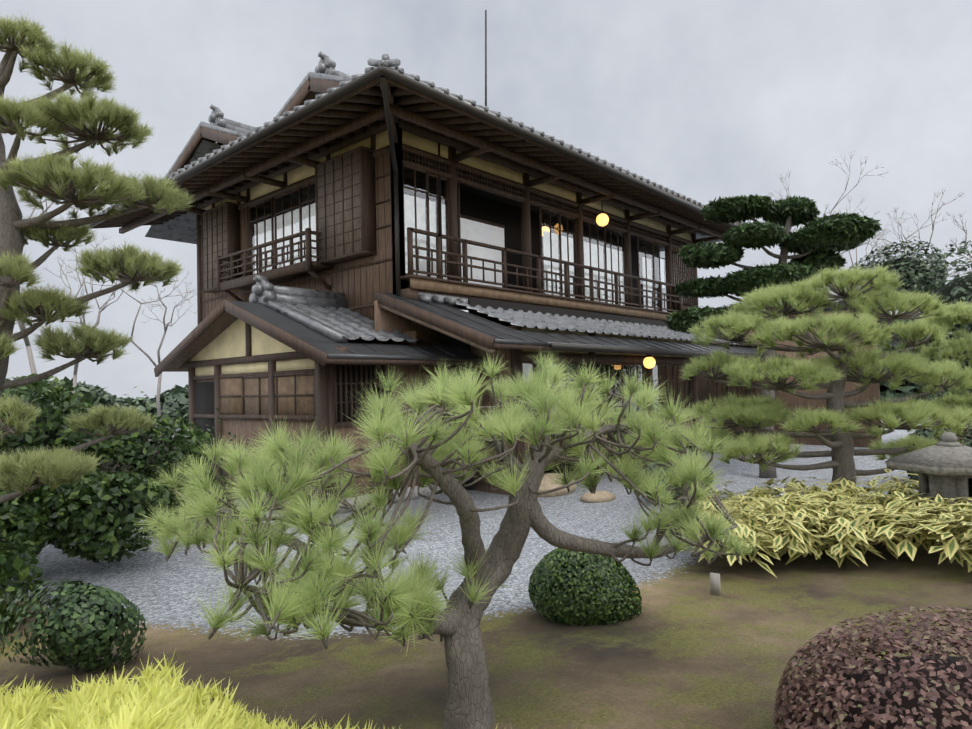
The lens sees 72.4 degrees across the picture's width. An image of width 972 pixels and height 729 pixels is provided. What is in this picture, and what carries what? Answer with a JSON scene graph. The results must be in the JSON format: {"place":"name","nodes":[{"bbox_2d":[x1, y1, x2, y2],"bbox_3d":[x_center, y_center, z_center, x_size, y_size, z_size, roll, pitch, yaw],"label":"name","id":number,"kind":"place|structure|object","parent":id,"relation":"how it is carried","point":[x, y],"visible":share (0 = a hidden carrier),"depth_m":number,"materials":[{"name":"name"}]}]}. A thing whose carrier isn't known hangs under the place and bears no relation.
{"place":"outdoors","nodes":[
{"label":"outdoors","id":0,"kind":"place"},
{"bbox_2d":[91,77,758,514],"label":"house","id":1,"kind":"structure","parent":0,"point":[327,131],"depth_m":11.17,"materials":[{"name":"brown wood"}]},
{"bbox_2d":[203,150,360,289],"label":"lattice shutters","id":2,"kind":"object","parent":1,"relation":"attached to","point":[338,205],"visible":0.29,"depth_m":10.92,"materials":[{"name":"brown wood"}]},
{"bbox_2d":[220,479,458,513],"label":"house plinth","id":3,"kind":"structure","parent":1,"relation":"attached to","point":[426,491],"depth_m":9.56,"materials":[{"name":"grey stone"}]},
{"bbox_2d":[163,85,516,371],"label":"house soffit","id":4,"kind":"structure","parent":1,"relation":"attached to","point":[219,326],"depth_m":10.22,"materials":[{"name":"brown wood"}]},
{"bbox_2d":[145,140,721,251],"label":"house roof","id":5,"kind":"structure","parent":1,"relation":"attached to","point":[183,228],"depth_m":16.73,"materials":[{"name":"grey tile"}]},
{"bbox_2d":[86,10,788,360],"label":"house gutters","id":6,"kind":"object","parent":1,"relation":"attached to","point":[382,72],"visible":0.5,"depth_m":9.97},
{"bbox_2d":[220,277,669,414],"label":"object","id":7,"kind":"structure","parent":1,"relation":"attached to","point":[304,385],"depth_m":10.12,"materials":[{"name":"brown wood"}]},
{"bbox_2d":[195,144,752,489],"bbox_3d":[1.243,-0.811,13.715,7.259,5.700,13.251,-7,-6,71],"label":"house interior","id":8,"kind":"object","parent":1,"relation":"attached to","point":[486,206],"visible":0.15,"depth_m":13.21,"materials":[{"name":"brown wood"}]},
{"bbox_2d":[254,194,693,308],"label":"windows","id":9,"kind":"structure","parent":1,"relation":"attached to","point":[471,230],"depth_m":13.07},
{"bbox_2d":[94,51,900,346],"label":"roof tiles","id":10,"kind":"object","parent":1,"relation":"attached to","point":[330,315],"visible":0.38,"depth_m":10.52,"materials":[{"name":"grey tile"}]},
{"bbox_2d":[228,292,785,360],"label":"lower roof","id":11,"kind":"structure","parent":1,"relation":"attached to","point":[501,334],"depth_m":9.39,"materials":[{"name":"grey tile"}]},
{"bbox_2d":[542,213,655,368],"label":"lantern lights","id":12,"kind":"object","parent":1,"relation":"attached to","point":[602,219],"visible":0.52,"depth_m":13.54},
{"bbox_2d":[0,397,971,728],"bbox_3d":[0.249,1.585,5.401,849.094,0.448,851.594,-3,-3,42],"label":"ground","id":13,"kind":"structure","parent":0,"point":[684,649],"depth_m":3.71,"materials":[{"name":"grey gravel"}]},
{"bbox_2d":[0,535,45,634],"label":"shrub","id":14,"kind":"object","parent":13,"relation":"on","point":[18,564],"visible":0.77,"depth_m":4.49,"materials":[{"name":"green plant"}]},
{"bbox_2d":[0,455,54,573],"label":"shrub","id":15,"kind":"object","parent":13,"relation":"on","point":[25,519],"depth_m":5.63,"materials":[{"name":"green plant"}]},
{"bbox_2d":[0,373,116,508],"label":"shrub","id":16,"kind":"object","parent":13,"relation":"on","point":[67,401],"depth_m":6.46,"materials":[{"name":"green plant"}]},
{"bbox_2d":[1,376,120,427],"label":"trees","id":17,"kind":"object","parent":13,"relation":"on","point":[100,395],"depth_m":30.85,"materials":[{"name":"green plant"}]},
{"bbox_2d":[0,579,146,672],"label":"shrub","id":18,"kind":"object","parent":13,"relation":"on","point":[80,645],"depth_m":3.42,"materials":[{"name":"green plant"}]},
{"bbox_2d":[20,459,173,562],"bbox_3d":[-3.742,1.343,6.257,1.691,1.046,1.100,-1,-2,1],"label":"shrub","id":19,"kind":"object","parent":13,"relation":"on","point":[74,529],"depth_m":5.97,"materials":[{"name":"green plant"}]},
{"bbox_2d":[0,14,195,502],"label":"pine","id":20,"kind":"object","parent":13,"relation":"on","point":[89,110],"depth_m":4.54,"materials":[{"name":"green plant"}]},
{"bbox_2d":[94,417,181,543],"bbox_3d":[-3.679,1.192,6.686,0.982,1.309,1.039,-1,-2,-3],"label":"twiggy shrub","id":21,"kind":"object","parent":13,"relation":"on","point":[138,462],"visible":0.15,"depth_m":6.50,"materials":[{"name":"green plant"}]},
{"bbox_2d":[76,412,215,498],"bbox_3d":[-3.859,1.068,7.416,1.584,1.081,1.560,-3,-3,42],"label":"shrub","id":22,"kind":"object","parent":13,"relation":"on","point":[178,440],"depth_m":7.20,"materials":[{"name":"green plant"}]},
{"bbox_2d":[115,396,183,425],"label":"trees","id":23,"kind":"object","parent":13,"relation":"on","point":[140,403],"depth_m":34.09,"materials":[{"name":"green plant"}]},
{"bbox_2d":[113,386,201,490],"bbox_3d":[-3.827,0.938,7.311,1.182,1.392,1.047,-3,-3,42],"label":"twiggy shrub","id":24,"kind":"object","parent":13,"relation":"on","point":[137,458],"visible":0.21,"depth_m":7.00,"materials":[{"name":"green plant"}]},
{"bbox_2d":[98,430,228,557],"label":"shrub twiggy stems","id":25,"kind":"object","parent":13,"relation":"on","point":[124,470],"visible":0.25,"depth_m":6.95,"materials":[{"name":"green plant"}]},
{"bbox_2d":[150,384,188,424],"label":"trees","id":26,"kind":"object","parent":13,"relation":"on","point":[171,398],"visible":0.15,"depth_m":33.50,"materials":[{"name":"green plant"}]},
{"bbox_2d":[144,441,231,522],"bbox_3d":[-3.641,1.393,8.050,1.044,1.033,1.078,-3,-3,42],"label":"shrub","id":27,"kind":"object","parent":13,"relation":"on","point":[171,500],"visible":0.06,"depth_m":7.71,"materials":[{"name":"green plant"}]},
{"bbox_2d":[183,398,256,485],"bbox_3d":[-3.505,1.236,8.370,1.125,1.614,1.245,-2,-2,5],"label":"twiggy shrub","id":28,"kind":"object","parent":13,"relation":"on","point":[229,433],"visible":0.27,"depth_m":8.56,"materials":[{"name":"green plant"}]},
{"bbox_2d":[189,440,251,506],"bbox_3d":[-3.165,1.413,7.924,1.203,1.033,1.032,-3,-3,42],"label":"twiggy shrub","id":29,"kind":"object","parent":13,"relation":"on","point":[226,475],"visible":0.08,"depth_m":7.92,"materials":[{"name":"green plant"}]},
{"bbox_2d":[0,649,505,728],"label":"ornamental grass","id":30,"kind":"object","parent":13,"relation":"on","point":[153,702],"depth_m":1.53,"materials":[{"name":"yellow plant"}]},
{"bbox_2d":[133,348,763,728],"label":"pine","id":31,"kind":"object","parent":13,"relation":"on","point":[447,393],"depth_m":2.40,"materials":[{"name":"green plant"}]},
{"bbox_2d":[15,151,971,426],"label":"bare trees","id":32,"kind":"object","parent":13,"relation":"on","point":[27,341],"visible":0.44,"depth_m":27.45,"materials":[{"name":"grey plant"}]},
{"bbox_2d":[538,473,615,502],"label":"stepping stones","id":33,"kind":"object","parent":13,"relation":"on","point":[598,496],"visible":0.5,"depth_m":9.62,"materials":[{"name":"beige stone"}]},
{"bbox_2d":[528,547,641,625],"bbox_3d":[0.575,1.342,3.955,0.632,0.585,0.686,-3,-3,42],"label":"boxwood shrub","id":34,"kind":"object","parent":13,"relation":"on","point":[615,582],"depth_m":3.73,"materials":[{"name":"green plant"}]},
{"bbox_2d":[645,448,713,504],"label":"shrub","id":35,"kind":"object","parent":13,"relation":"on","point":[652,466],"visible":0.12,"depth_m":8.53,"materials":[{"name":"green plant"}]},
{"bbox_2d":[710,572,720,595],"bbox_3d":[1.498,1.437,4.342,0.060,0.140,0.020,-3,-3,42],"label":"plant label stake","id":36,"kind":"object","parent":13,"relation":"on","point":[715,589],"visible":1,"depth_m":4.33,"materials":[{"name":"white plastic"}]},
{"bbox_2d":[722,216,813,477],"bbox_3d":[4.657,-0.365,10.824,2.241,4.460,0.667,-1,-2,2],"label":"tree trunk","id":37,"kind":"object","parent":13,"relation":"on","point":[783,256],"visible":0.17,"depth_m":10.80,"materials":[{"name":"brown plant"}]},
{"bbox_2d":[664,305,729,334],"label":"tree foliage","id":38,"kind":"object","parent":37,"relation":"attached to","point":[682,320],"visible":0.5,"depth_m":10.54,"materials":[{"name":"green plant"}]},
{"bbox_2d":[673,275,731,298],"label":"tree foliage","id":39,"kind":"object","parent":37,"relation":"attached to","point":[709,287],"visible":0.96,"depth_m":10.94,"materials":[{"name":"green plant"}]},
{"bbox_2d":[675,240,744,269],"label":"tree foliage","id":40,"kind":"object","parent":37,"relation":"attached to","point":[704,255],"visible":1,"depth_m":10.70,"materials":[{"name":"green plant"}]},
{"bbox_2d":[700,194,775,224],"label":"tree foliage","id":41,"kind":"object","parent":37,"relation":"attached to","point":[733,210],"visible":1,"depth_m":10.58,"materials":[{"name":"green plant"}]},
{"bbox_2d":[719,302,768,322],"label":"tree foliage","id":42,"kind":"object","parent":37,"relation":"attached to","point":[725,307],"depth_m":10.77,"materials":[{"name":"green plant"}]},
{"bbox_2d":[721,220,787,250],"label":"tree foliage","id":43,"kind":"object","parent":37,"relation":"attached to","point":[755,235],"visible":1,"depth_m":10.25,"materials":[{"name":"green plant"}]},
{"bbox_2d":[722,261,819,297],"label":"tree foliage","id":44,"kind":"object","parent":37,"relation":"attached to","point":[740,282],"visible":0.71,"depth_m":10.19,"materials":[{"name":"green plant"}]},
{"bbox_2d":[761,194,820,227],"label":"tree foliage","id":45,"kind":"object","parent":37,"relation":"attached to","point":[801,210],"visible":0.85,"depth_m":10.77,"materials":[{"name":"green plant"}]},
{"bbox_2d":[788,251,846,272],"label":"tree foliage","id":46,"kind":"object","parent":37,"relation":"attached to","point":[823,260],"visible":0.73,"depth_m":10.81,"materials":[{"name":"green plant"}]},
{"bbox_2d":[778,215,882,253],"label":"tree foliage","id":47,"kind":"object","parent":37,"relation":"attached to","point":[840,235],"visible":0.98,"depth_m":10.24,"materials":[{"name":"green plant"}]},
{"bbox_2d":[803,212,860,226],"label":"tree foliage","id":48,"kind":"object","parent":37,"relation":"attached to","point":[827,218],"visible":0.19,"depth_m":10.68,"materials":[{"name":"green plant"}]},
{"bbox_2d":[678,261,971,490],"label":"pine","id":49,"kind":"object","parent":13,"relation":"on","point":[914,413],"depth_m":6.87,"materials":[{"name":"green plant"}]},
{"bbox_2d":[681,469,971,577],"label":"sasa bed","id":50,"kind":"object","parent":13,"relation":"on","point":[898,520],"visible":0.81,"depth_m":5.01,"materials":[{"name":"yellow plant"}]},
{"bbox_2d":[773,605,971,728],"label":"azalea shrub","id":51,"kind":"object","parent":13,"relation":"on","point":[803,695],"depth_m":1.94,"materials":[{"name":"brown plant"}]},
{"bbox_2d":[843,239,947,311],"bbox_3d":[9.743,-2.086,15.917,2.285,1.718,1.634,-3,-3,42],"label":"tree","id":52,"kind":"object","parent":13,"relation":"on","point":[907,282],"depth_m":15.32,"materials":[{"name":"green plant"}]},
{"bbox_2d":[878,317,970,416],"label":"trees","id":53,"kind":"object","parent":13,"relation":"on","point":[892,394],"depth_m":25.70,"materials":[{"name":"green plant"}]},
{"bbox_2d":[885,432,971,539],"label":"stone lantern","id":54,"kind":"object","parent":13,"relation":"on","point":[943,468],"visible":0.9,"depth_m":5.39,"materials":[{"name":"grey stone"}]},
{"bbox_2d":[895,240,971,397],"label":"tree","id":55,"kind":"object","parent":13,"relation":"on","point":[960,251],"depth_m":13.65,"materials":[{"name":"green plant"}]},
{"bbox_2d":[906,421,971,480],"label":"shrub","id":56,"kind":"object","parent":13,"relation":"on","point":[926,433],"depth_m":9.71,"materials":[{"name":"green plant"}]},
{"bbox_2d":[915,298,971,412],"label":"pine","id":57,"kind":"object","parent":13,"relation":"on","point":[960,312],"visible":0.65,"depth_m":8.47,"materials":[{"name":"green plant"}]},
{"bbox_2d":[0,0,971,397],"label":"sky","id":58,"kind":"structure","parent":0,"point":[704,101],"materials":[{"name":"grey"}]},
{"bbox_2d":[195,152,881,499],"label":"house board walls","id":59,"kind":"structure","parent":0,"point":[386,320],"depth_m":10.37,"materials":[{"name":"brown wood"}]}
]}

